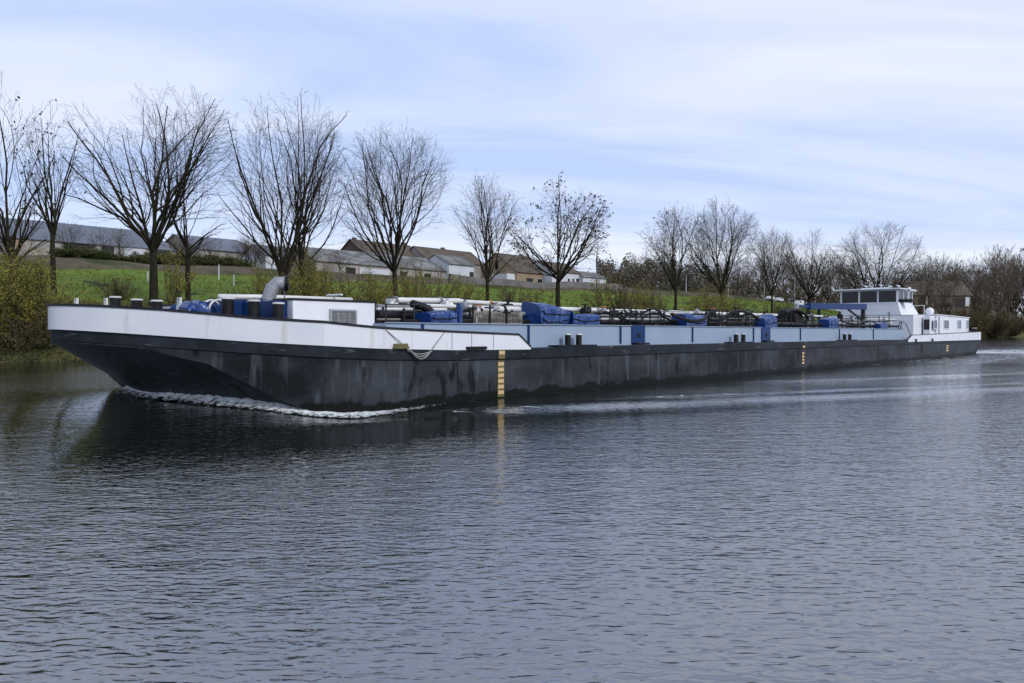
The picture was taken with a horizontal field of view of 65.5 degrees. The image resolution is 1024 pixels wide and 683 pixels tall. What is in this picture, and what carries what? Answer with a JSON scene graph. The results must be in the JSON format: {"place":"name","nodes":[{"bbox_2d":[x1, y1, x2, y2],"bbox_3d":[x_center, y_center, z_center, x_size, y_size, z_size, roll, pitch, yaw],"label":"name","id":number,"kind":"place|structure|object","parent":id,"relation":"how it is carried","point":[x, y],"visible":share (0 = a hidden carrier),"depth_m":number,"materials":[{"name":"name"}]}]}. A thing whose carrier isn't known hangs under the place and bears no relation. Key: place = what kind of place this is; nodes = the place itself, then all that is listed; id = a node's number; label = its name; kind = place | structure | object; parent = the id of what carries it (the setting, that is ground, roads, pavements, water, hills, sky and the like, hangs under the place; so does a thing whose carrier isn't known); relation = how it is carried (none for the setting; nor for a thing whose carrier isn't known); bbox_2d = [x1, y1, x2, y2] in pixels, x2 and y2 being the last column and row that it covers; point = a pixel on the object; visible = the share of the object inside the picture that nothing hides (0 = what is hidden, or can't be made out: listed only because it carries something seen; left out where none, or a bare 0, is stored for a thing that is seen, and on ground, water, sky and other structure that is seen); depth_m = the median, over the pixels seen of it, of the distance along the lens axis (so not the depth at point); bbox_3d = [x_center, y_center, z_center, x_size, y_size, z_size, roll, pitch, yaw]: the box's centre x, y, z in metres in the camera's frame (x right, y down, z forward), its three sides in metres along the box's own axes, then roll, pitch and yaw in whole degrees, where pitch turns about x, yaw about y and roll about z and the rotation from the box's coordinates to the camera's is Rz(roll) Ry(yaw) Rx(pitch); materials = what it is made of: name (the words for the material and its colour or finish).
{"place":"outdoors","nodes":[
{"label":"outdoors","id":0,"kind":"place"},
{"bbox_2d":[0,254,793,304],"bbox_3d":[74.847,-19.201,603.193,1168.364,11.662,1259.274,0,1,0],"label":"verge ground","id":1,"kind":"structure","parent":0,"point":[67,263],"depth_m":121.20,"materials":[{"name":"plant"}]},
{"bbox_2d":[47,247,77,256],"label":"hedge bush","id":2,"kind":"object","parent":1,"relation":"on","point":[58,253],"visible":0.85,"depth_m":106.83,"materials":[{"name":"green plant"}]},
{"bbox_2d":[49,221,85,247],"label":"background tree","id":3,"kind":"object","parent":1,"relation":"on","point":[66,242],"visible":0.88,"depth_m":111.78,"materials":[{"name":"grey plant"}]},
{"bbox_2d":[60,244,91,257],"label":"hedge bush","id":4,"kind":"object","parent":1,"relation":"on","point":[78,251],"visible":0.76,"depth_m":108.35,"materials":[{"name":"green plant"}]},
{"bbox_2d":[0,217,175,256],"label":"warehouse","id":5,"kind":"structure","parent":1,"relation":"on","point":[138,241],"depth_m":154.41,"materials":[{"name":"stone"}]},
{"bbox_2d":[87,247,110,259],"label":"hedge bush","id":6,"kind":"object","parent":1,"relation":"on","point":[103,256],"visible":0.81,"depth_m":110.83,"materials":[{"name":"green plant"}]},
{"bbox_2d":[86,228,115,250],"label":"background tree","id":7,"kind":"object","parent":1,"relation":"on","point":[103,245],"visible":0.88,"depth_m":119.51,"materials":[{"name":"grey plant"}]},
{"bbox_2d":[108,229,135,255],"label":"background tree","id":8,"kind":"object","parent":1,"relation":"on","point":[119,243],"visible":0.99,"depth_m":118.51,"materials":[{"name":"grey plant"}]},
{"bbox_2d":[126,253,149,263],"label":"hedge bush","id":9,"kind":"object","parent":1,"relation":"on","point":[143,259],"visible":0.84,"depth_m":114.08,"materials":[{"name":"green plant"}]},
{"bbox_2d":[165,234,248,258],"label":"warehouse","id":10,"kind":"structure","parent":1,"relation":"on","point":[224,244],"depth_m":172.11,"materials":[{"name":"metal"}]},
{"bbox_2d":[225,255,247,266],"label":"hedge bush","id":11,"kind":"object","parent":1,"relation":"on","point":[237,262],"visible":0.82,"depth_m":125.19,"materials":[{"name":"green plant"}]},
{"bbox_2d":[229,236,262,261],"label":"background tree","id":12,"kind":"object","parent":1,"relation":"on","point":[246,244],"visible":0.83,"depth_m":163.94,"materials":[{"name":"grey plant"}]},
{"bbox_2d":[241,238,268,263],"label":"background tree","id":13,"kind":"object","parent":1,"relation":"on","point":[255,258],"visible":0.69,"depth_m":166.55,"materials":[{"name":"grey plant"}]},
{"bbox_2d":[246,244,284,268],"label":"workshop","id":14,"kind":"structure","parent":1,"relation":"on","point":[265,265],"depth_m":169.52,"materials":[{"name":"stone"}]},
{"bbox_2d":[274,247,446,278],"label":"shed","id":15,"kind":"structure","parent":1,"relation":"on","point":[359,261],"depth_m":158.73,"materials":[{"name":"grey metal"}]},
{"bbox_2d":[341,238,416,256],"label":"house","id":16,"kind":"structure","parent":1,"relation":"on","point":[407,251],"depth_m":183.13,"materials":[{"name":"grey brick"}]},
{"bbox_2d":[409,246,483,277],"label":"house","id":17,"kind":"structure","parent":1,"relation":"on","point":[422,252],"depth_m":198.32,"materials":[{"name":"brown tile"}]},
{"bbox_2d":[427,254,475,278],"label":"workshop","id":18,"kind":"structure","parent":1,"relation":"on","point":[455,265],"depth_m":175.24,"materials":[{"name":"paint"}]},
{"bbox_2d":[480,253,542,282],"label":"house","id":19,"kind":"structure","parent":1,"relation":"on","point":[519,271],"depth_m":197.76,"materials":[{"name":"beige brick"}]},
{"bbox_2d":[449,274,621,289],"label":"boundary wall","id":20,"kind":"structure","parent":1,"relation":"on","point":[510,282],"depth_m":173.48,"materials":[{"name":"grey concrete"}]},
{"bbox_2d":[532,260,581,282],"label":"cottage","id":21,"kind":"structure","parent":1,"relation":"on","point":[572,275],"depth_m":204.06,"materials":[{"name":"white tile"}]},
{"bbox_2d":[579,271,607,282],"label":"shed","id":22,"kind":"structure","parent":1,"relation":"on","point":[587,277],"depth_m":211.08,"materials":[{"name":"paint"}]},
{"bbox_2d":[714,253,758,292],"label":"background tree","id":23,"kind":"object","parent":1,"relation":"on","point":[738,275],"visible":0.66,"depth_m":297.63,"materials":[{"name":"brown plant"}]},
{"bbox_2d":[743,258,780,295],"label":"background tree","id":24,"kind":"object","parent":1,"relation":"on","point":[763,275],"visible":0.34,"depth_m":303.77,"materials":[{"name":"brown plant"}]},
{"bbox_2d":[740,249,792,296],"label":"background tree","id":25,"kind":"object","parent":1,"relation":"on","point":[782,279],"visible":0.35,"depth_m":313.48,"materials":[{"name":"brown plant"}]},
{"bbox_2d":[805,252,845,302],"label":"background tree","id":26,"kind":"object","parent":1,"relation":"on","point":[827,297],"visible":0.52,"depth_m":318.49,"materials":[{"name":"brown plant"}]},
{"bbox_2d":[826,268,873,299],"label":"background tree","id":27,"kind":"object","parent":1,"relation":"on","point":[846,282],"visible":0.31,"depth_m":343.25,"materials":[{"name":"brown plant"}]},
{"bbox_2d":[0,265,838,319],"bbox_3d":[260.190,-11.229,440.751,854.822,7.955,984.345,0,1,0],"label":"meadow ground","id":28,"kind":"structure","parent":0,"point":[144,286],"depth_m":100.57,"materials":[{"name":"green plant"}]},
{"bbox_2d":[15,99,90,294],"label":"bare tree","id":29,"kind":"object","parent":28,"relation":"on","point":[52,225],"visible":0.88,"depth_m":67.23,"materials":[{"name":"brown plant"}]},
{"bbox_2d":[90,274,141,299],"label":"shrub","id":30,"kind":"object","parent":28,"relation":"on","point":[116,290],"visible":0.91,"depth_m":69.28,"materials":[{"name":"plant"}]},
{"bbox_2d":[249,100,356,294],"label":"bare tree","id":31,"kind":"object","parent":28,"relation":"on","point":[301,253],"visible":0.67,"depth_m":84.10,"materials":[{"name":"brown plant"}]},
{"bbox_2d":[578,275,615,307],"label":"shrub","id":32,"kind":"object","parent":28,"relation":"on","point":[599,301],"visible":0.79,"depth_m":125.85,"materials":[{"name":"green plant"}]},
{"bbox_2d":[603,276,638,308],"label":"shrub","id":33,"kind":"object","parent":28,"relation":"on","point":[623,299],"visible":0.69,"depth_m":127.71,"materials":[{"name":"plant"}]},
{"bbox_2d":[619,279,659,309],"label":"shrub","id":34,"kind":"object","parent":28,"relation":"on","point":[639,302],"visible":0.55,"depth_m":131.83,"materials":[{"name":"green plant"}]},
{"bbox_2d":[595,251,1023,318],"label":"thicket","id":35,"kind":"object","parent":28,"relation":"on","point":[701,283],"visible":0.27,"depth_m":267.69,"materials":[{"name":"green plant"}]},
{"bbox_2d":[849,260,904,288],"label":"background tree","id":36,"kind":"object","parent":28,"relation":"on","point":[874,276],"visible":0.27,"depth_m":364.75,"materials":[{"name":"brown plant"}]},
{"bbox_2d":[898,279,972,318],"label":"farmhouse","id":37,"kind":"object","parent":28,"relation":"on","point":[967,300],"visible":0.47,"depth_m":335.75,"materials":[{"name":"brown brick"}]},
{"bbox_2d":[910,256,965,284],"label":"background tree","id":38,"kind":"object","parent":28,"relation":"on","point":[929,264],"visible":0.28,"depth_m":396.00,"materials":[{"name":"brown plant"}]},
{"bbox_2d":[918,254,964,280],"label":"background tree","id":39,"kind":"object","parent":28,"relation":"on","point":[942,267],"visible":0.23,"depth_m":402.34,"materials":[{"name":"brown plant"}]},
{"bbox_2d":[953,257,994,301],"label":"background tree","id":40,"kind":"object","parent":28,"relation":"on","point":[977,273],"visible":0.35,"depth_m":435.41,"materials":[{"name":"brown plant"}]},
{"bbox_2d":[972,246,1023,314],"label":"background tree","id":41,"kind":"object","parent":28,"relation":"on","point":[1012,272],"visible":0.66,"depth_m":458.20,"materials":[{"name":"brown plant"}]},
{"bbox_2d":[981,250,1023,314],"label":"background tree","id":42,"kind":"object","parent":28,"relation":"on","point":[1012,286],"visible":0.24,"depth_m":506.27,"materials":[{"name":"brown plant"}]},
{"bbox_2d":[984,243,1023,316],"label":"background tree","id":43,"kind":"object","parent":28,"relation":"on","point":[1009,270],"visible":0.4,"depth_m":480.36,"materials":[{"name":"brown plant"}]},
{"bbox_2d":[0,337,1023,682],"bbox_3d":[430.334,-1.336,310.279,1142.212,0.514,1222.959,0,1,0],"label":"river water","id":44,"kind":"structure","parent":0,"point":[858,523],"depth_m":8.34,"materials":[{"name":"liquid"}]},
{"bbox_2d":[102,383,424,417],"bbox_3d":[-4.025,1.460,23.902,16.470,1.015,7.015,0,1,-16],"label":"bow wave foam","id":45,"kind":"object","parent":44,"relation":"on","point":[248,402],"visible":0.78,"depth_m":21.26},
{"bbox_2d":[47,276,980,415],"bbox_3d":[16.170,-1.264,53.268,11.675,7.390,85.971,1,1,41],"label":"tank barge","id":46,"kind":"object","parent":44,"relation":"on","point":[327,353],"visible":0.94,"depth_m":24.18,"materials":[{"name":"paint"}]},
{"bbox_2d":[178,300,209,311],"bbox_3d":[-8.282,-0.551,20.721,0.618,1.074,0.571,1,1,41],"label":"tarpaulin","id":47,"kind":"object","parent":46,"relation":"on","point":[197,305],"visible":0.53,"depth_m":20.66,"materials":[{"name":"plastic"}]},
{"bbox_2d":[386,330,444,359],"bbox_3d":[-2.720,0.092,22.955,0.132,0.862,2.286,1,1,41],"label":"mooring rope","id":48,"kind":"object","parent":46,"relation":"hanging from","point":[417,354],"visible":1,"depth_m":22.98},
{"bbox_2d":[409,300,433,311],"bbox_3d":[-2.859,-0.956,25.282,0.938,0.707,0.404,0,1,-38],"label":"cargo hose","id":49,"kind":"object","parent":46,"relation":"on","point":[424,307],"visible":0.55,"depth_m":25.23,"materials":[{"name":"black rubber"}]},
{"bbox_2d":[415,310,457,322],"bbox_3d":[-2.368,-0.794,25.214,0.784,0.406,1.184,1,1,41],"label":"tarpaulin","id":50,"kind":"object","parent":46,"relation":"hanging from","point":[435,316],"visible":0.95,"depth_m":24.93,"materials":[{"name":"plastic"}]},
{"bbox_2d":[521,302,569,323],"bbox_3d":[1.266,-1.038,29.441,1.072,0.852,1.633,1,1,41],"label":"tarpaulin","id":51,"kind":"object","parent":46,"relation":"on","point":[542,313],"visible":0.94,"depth_m":28.99,"materials":[{"name":"plastic"}]},
{"bbox_2d":[567,310,599,324],"bbox_3d":[2.621,-0.919,30.999,0.857,0.573,1.863,1,1,41],"label":"tarpaulin","id":52,"kind":"object","parent":46,"relation":"hanging from","point":[584,319],"visible":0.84,"depth_m":30.66,"materials":[{"name":"plastic"}]},
{"bbox_2d":[603,311,677,321],"bbox_3d":[5.641,-1.070,34.489,0.322,0.485,5.810,1,1,41],"label":"cargo hose","id":53,"kind":"object","parent":46,"relation":"on","point":[624,319],"visible":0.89,"depth_m":33.99,"materials":[{"name":"black rubber"}]},
{"bbox_2d":[671,313,706,325],"bbox_3d":[8.412,-1.028,37.565,0.906,0.623,2.015,1,1,41],"label":"tarpaulin","id":54,"kind":"object","parent":46,"relation":"hanging from","point":[688,316],"visible":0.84,"depth_m":36.96,"materials":[{"name":"plastic"}]},
{"bbox_2d":[671,309,716,322],"bbox_3d":[8.592,-1.235,37.170,0.372,0.705,4.448,1,1,41],"label":"cargo hose","id":55,"kind":"object","parent":46,"relation":"on","point":[695,320],"visible":1,"depth_m":36.91,"materials":[{"name":"black rubber"}]},
{"bbox_2d":[705,309,759,320],"bbox_3d":[11.517,-1.327,41.188,0.382,0.699,6.272,1,1,41],"label":"cargo hose","id":56,"kind":"object","parent":46,"relation":"on","point":[732,312],"visible":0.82,"depth_m":40.51,"materials":[{"name":"black rubber"}]},
{"bbox_2d":[753,314,777,326],"bbox_3d":[14.009,-1.138,43.856,0.826,0.774,1.569,1,1,41],"label":"tarpaulin","id":57,"kind":"object","parent":46,"relation":"on","point":[768,320],"visible":0.91,"depth_m":43.45,"materials":[{"name":"plastic"}]},
{"bbox_2d":[777,308,804,327],"bbox_3d":[16.960,-1.421,48.414,1.250,1.180,1.166,1,1,41],"label":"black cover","id":58,"kind":"object","parent":46,"relation":"on","point":[797,317],"visible":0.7,"depth_m":48.13,"materials":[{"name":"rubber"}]},
{"bbox_2d":[818,317,838,327],"bbox_3d":[20.341,-1.216,51.102,0.795,0.730,1.605,1,1,41],"label":"tarpaulin","id":59,"kind":"object","parent":46,"relation":"on","point":[830,322],"visible":0.98,"depth_m":50.63,"materials":[{"name":"plastic"}]},
{"bbox_2d":[0,301,1023,362],"bbox_3d":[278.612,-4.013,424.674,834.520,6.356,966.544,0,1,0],"label":"river bank","id":60,"kind":"structure","parent":0,"point":[44,359],"depth_m":59.28,"materials":[{"name":"green plant"}]},
{"bbox_2d":[0,304,48,350],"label":"willow shrub","id":61,"kind":"object","parent":60,"relation":"on","point":[20,343],"visible":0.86,"depth_m":57.91,"materials":[{"name":"plant"}]},
{"bbox_2d":[0,70,55,302],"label":"bare tree","id":62,"kind":"object","parent":60,"relation":"on","point":[6,238],"visible":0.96,"depth_m":60.20,"materials":[{"name":"brown plant"}]},
{"bbox_2d":[0,294,73,346],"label":"willow shrub","id":63,"kind":"object","parent":60,"relation":"on","point":[45,339],"visible":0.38,"depth_m":58.88,"materials":[{"name":"plant"}]},
{"bbox_2d":[0,249,76,343],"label":"willow shrub","id":64,"kind":"object","parent":60,"relation":"on","point":[2,307],"visible":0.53,"depth_m":58.08,"materials":[{"name":"green plant"}]},
{"bbox_2d":[0,242,109,333],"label":"willow shrub","id":65,"kind":"object","parent":60,"relation":"on","point":[21,298],"visible":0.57,"depth_m":58.41,"materials":[{"name":"green plant"}]},
{"bbox_2d":[53,79,239,304],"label":"bare tree","id":66,"kind":"object","parent":60,"relation":"on","point":[153,241],"visible":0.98,"depth_m":69.93,"materials":[{"name":"brown plant"}]},
{"bbox_2d":[158,241,197,303],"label":"shrub","id":67,"kind":"object","parent":60,"relation":"on","point":[175,292],"visible":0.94,"depth_m":72.07,"materials":[{"name":"green plant"}]},
{"bbox_2d":[141,167,226,300],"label":"bare tree","id":68,"kind":"object","parent":60,"relation":"on","point":[184,240],"visible":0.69,"depth_m":72.48,"materials":[{"name":"brown plant"}]},
{"bbox_2d":[241,256,284,294],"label":"shrub","id":69,"kind":"object","parent":60,"relation":"on","point":[259,291],"visible":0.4,"depth_m":77.87,"materials":[{"name":"green plant"}]},
{"bbox_2d":[217,88,351,294],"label":"bare tree","id":70,"kind":"object","parent":60,"relation":"on","point":[284,265],"visible":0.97,"depth_m":78.99,"materials":[{"name":"brown plant"}]},
{"bbox_2d":[271,240,322,295],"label":"shrub","id":71,"kind":"object","parent":60,"relation":"on","point":[300,285],"visible":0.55,"depth_m":80.90,"materials":[{"name":"green plant"}]},
{"bbox_2d":[291,252,342,296],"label":"shrub","id":72,"kind":"object","parent":60,"relation":"on","point":[321,293],"visible":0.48,"depth_m":82.25,"materials":[{"name":"green plant"}]},
{"bbox_2d":[305,263,373,299],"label":"shrub","id":73,"kind":"object","parent":60,"relation":"on","point":[349,291],"visible":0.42,"depth_m":86.20,"materials":[{"name":"green plant"}]},
{"bbox_2d":[349,264,400,305],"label":"shrub","id":74,"kind":"object","parent":60,"relation":"on","point":[378,298],"visible":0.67,"depth_m":87.89,"materials":[{"name":"green plant"}]},
{"bbox_2d":[324,121,459,303],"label":"bare tree","id":75,"kind":"object","parent":60,"relation":"on","point":[392,266],"visible":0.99,"depth_m":89.78,"materials":[{"name":"brown plant"}]},
{"bbox_2d":[384,257,433,303],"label":"shrub","id":76,"kind":"object","parent":60,"relation":"on","point":[407,290],"visible":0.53,"depth_m":92.55,"materials":[{"name":"green plant"}]},
{"bbox_2d":[412,260,462,297],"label":"shrub","id":77,"kind":"object","parent":60,"relation":"on","point":[439,290],"visible":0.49,"depth_m":97.73,"materials":[{"name":"green plant"}]},
{"bbox_2d":[448,273,489,310],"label":"shrub","id":78,"kind":"object","parent":60,"relation":"on","point":[467,292],"visible":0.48,"depth_m":98.36,"materials":[{"name":"green plant"}]},
{"bbox_2d":[448,170,524,300],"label":"bare tree","id":79,"kind":"object","parent":60,"relation":"on","point":[487,272],"visible":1,"depth_m":101.63,"materials":[{"name":"brown plant"}]},
{"bbox_2d":[0,293,1009,362],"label":"bank undergrowth","id":80,"kind":"object","parent":60,"relation":"on","point":[42,349],"visible":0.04,"depth_m":59.10,"materials":[{"name":"green plant"}]},
{"bbox_2d":[496,283,532,315],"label":"shrub","id":81,"kind":"object","parent":60,"relation":"on","point":[509,296],"visible":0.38,"depth_m":106.01,"materials":[{"name":"plant"}]},
{"bbox_2d":[506,285,561,305],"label":"shrub","id":82,"kind":"object","parent":60,"relation":"on","point":[536,298],"visible":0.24,"depth_m":109.37,"materials":[{"name":"green plant"}]},
{"bbox_2d":[504,172,613,306],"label":"bare tree","id":83,"kind":"object","parent":60,"relation":"on","point":[559,274],"visible":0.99,"depth_m":113.55,"materials":[{"name":"brown plant"}]},
{"bbox_2d":[640,287,671,309],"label":"shrub","id":84,"kind":"object","parent":60,"relation":"on","point":[659,301],"visible":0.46,"depth_m":133.09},
{"bbox_2d":[635,205,713,310],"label":"bare tree","id":85,"kind":"object","parent":60,"relation":"on","point":[673,248],"visible":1,"depth_m":137.84,"materials":[{"name":"brown plant"}]},
{"bbox_2d":[678,286,735,317],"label":"willow shrub","id":86,"kind":"object","parent":60,"relation":"on","point":[711,303],"visible":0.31,"depth_m":142.57,"materials":[{"name":"green plant"}]},
{"bbox_2d":[685,283,738,320],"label":"willow shrub","id":87,"kind":"object","parent":60,"relation":"on","point":[720,303],"visible":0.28,"depth_m":148.79,"materials":[{"name":"green plant"}]},
{"bbox_2d":[683,196,764,320],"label":"bare tree","id":88,"kind":"object","parent":60,"relation":"on","point":[710,277],"visible":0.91,"depth_m":150.74,"materials":[{"name":"brown plant"}]},
{"bbox_2d":[746,225,795,313],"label":"bare tree","id":89,"kind":"object","parent":60,"relation":"on","point":[778,253],"visible":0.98,"depth_m":168.55,"materials":[{"name":"brown plant"}]},
{"bbox_2d":[756,300,792,317],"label":"shrub","id":90,"kind":"object","parent":60,"relation":"on","point":[775,309],"visible":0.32,"depth_m":170.44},
{"bbox_2d":[779,228,841,314],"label":"bare tree","id":91,"kind":"object","parent":60,"relation":"on","point":[810,296],"visible":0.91,"depth_m":189.81,"materials":[{"name":"brown plant"}]},
{"bbox_2d":[827,220,927,288],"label":"bare tree","id":92,"kind":"object","parent":60,"relation":"on","point":[882,254],"visible":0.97,"depth_m":225.81,"materials":[{"name":"brown plant"}]},
{"bbox_2d":[907,262,934,312],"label":"background tree","id":93,"kind":"object","parent":60,"relation":"on","point":[928,290],"visible":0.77,"depth_m":261.94,"materials":[{"name":"brown plant"}]},
{"bbox_2d":[909,256,948,308],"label":"background tree","id":94,"kind":"object","parent":60,"relation":"on","point":[931,300],"visible":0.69,"depth_m":276.96,"materials":[{"name":"brown plant"}]},
{"bbox_2d":[929,267,955,313],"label":"background tree","id":95,"kind":"object","parent":60,"relation":"on","point":[941,294],"visible":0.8,"depth_m":291.94,"materials":[{"name":"brown plant"}]},
{"bbox_2d":[931,264,969,314],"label":"background tree","id":96,"kind":"object","parent":60,"relation":"on","point":[955,280],"visible":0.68,"depth_m":301.59,"materials":[{"name":"brown plant"}]},
{"bbox_2d":[951,301,1002,336],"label":"bank shrub","id":97,"kind":"object","parent":60,"relation":"on","point":[979,324],"visible":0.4,"depth_m":321.38,"materials":[{"name":"brown plant"}]},
{"bbox_2d":[966,272,992,315],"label":"background tree","id":98,"kind":"object","parent":60,"relation":"on","point":[974,294],"visible":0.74,"depth_m":349.00,"materials":[{"name":"brown plant"}]},
{"bbox_2d":[964,252,1005,320],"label":"background tree","id":99,"kind":"object","parent":60,"relation":"on","point":[992,280],"visible":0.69,"depth_m":357.71,"materials":[{"name":"brown plant"}]},
{"bbox_2d":[971,304,1019,337],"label":"bank shrub","id":100,"kind":"object","parent":60,"relation":"on","point":[997,328],"visible":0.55,"depth_m":357.07,"materials":[{"name":"brown plant"}]},
{"bbox_2d":[989,264,1021,336],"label":"background tree","id":101,"kind":"object","parent":60,"relation":"on","point":[1002,290],"visible":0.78,"depth_m":380.02,"materials":[{"name":"brown plant"}]},
{"bbox_2d":[992,309,1023,336],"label":"bank shrub","id":102,"kind":"object","parent":60,"relation":"on","point":[1016,329],"visible":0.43,"depth_m":394.13,"materials":[{"name":"brown plant"}]},
{"bbox_2d":[0,0,1023,315],"label":"sky","id":103,"kind":"structure","parent":0,"point":[829,117],"materials":[{"name":"blue"}]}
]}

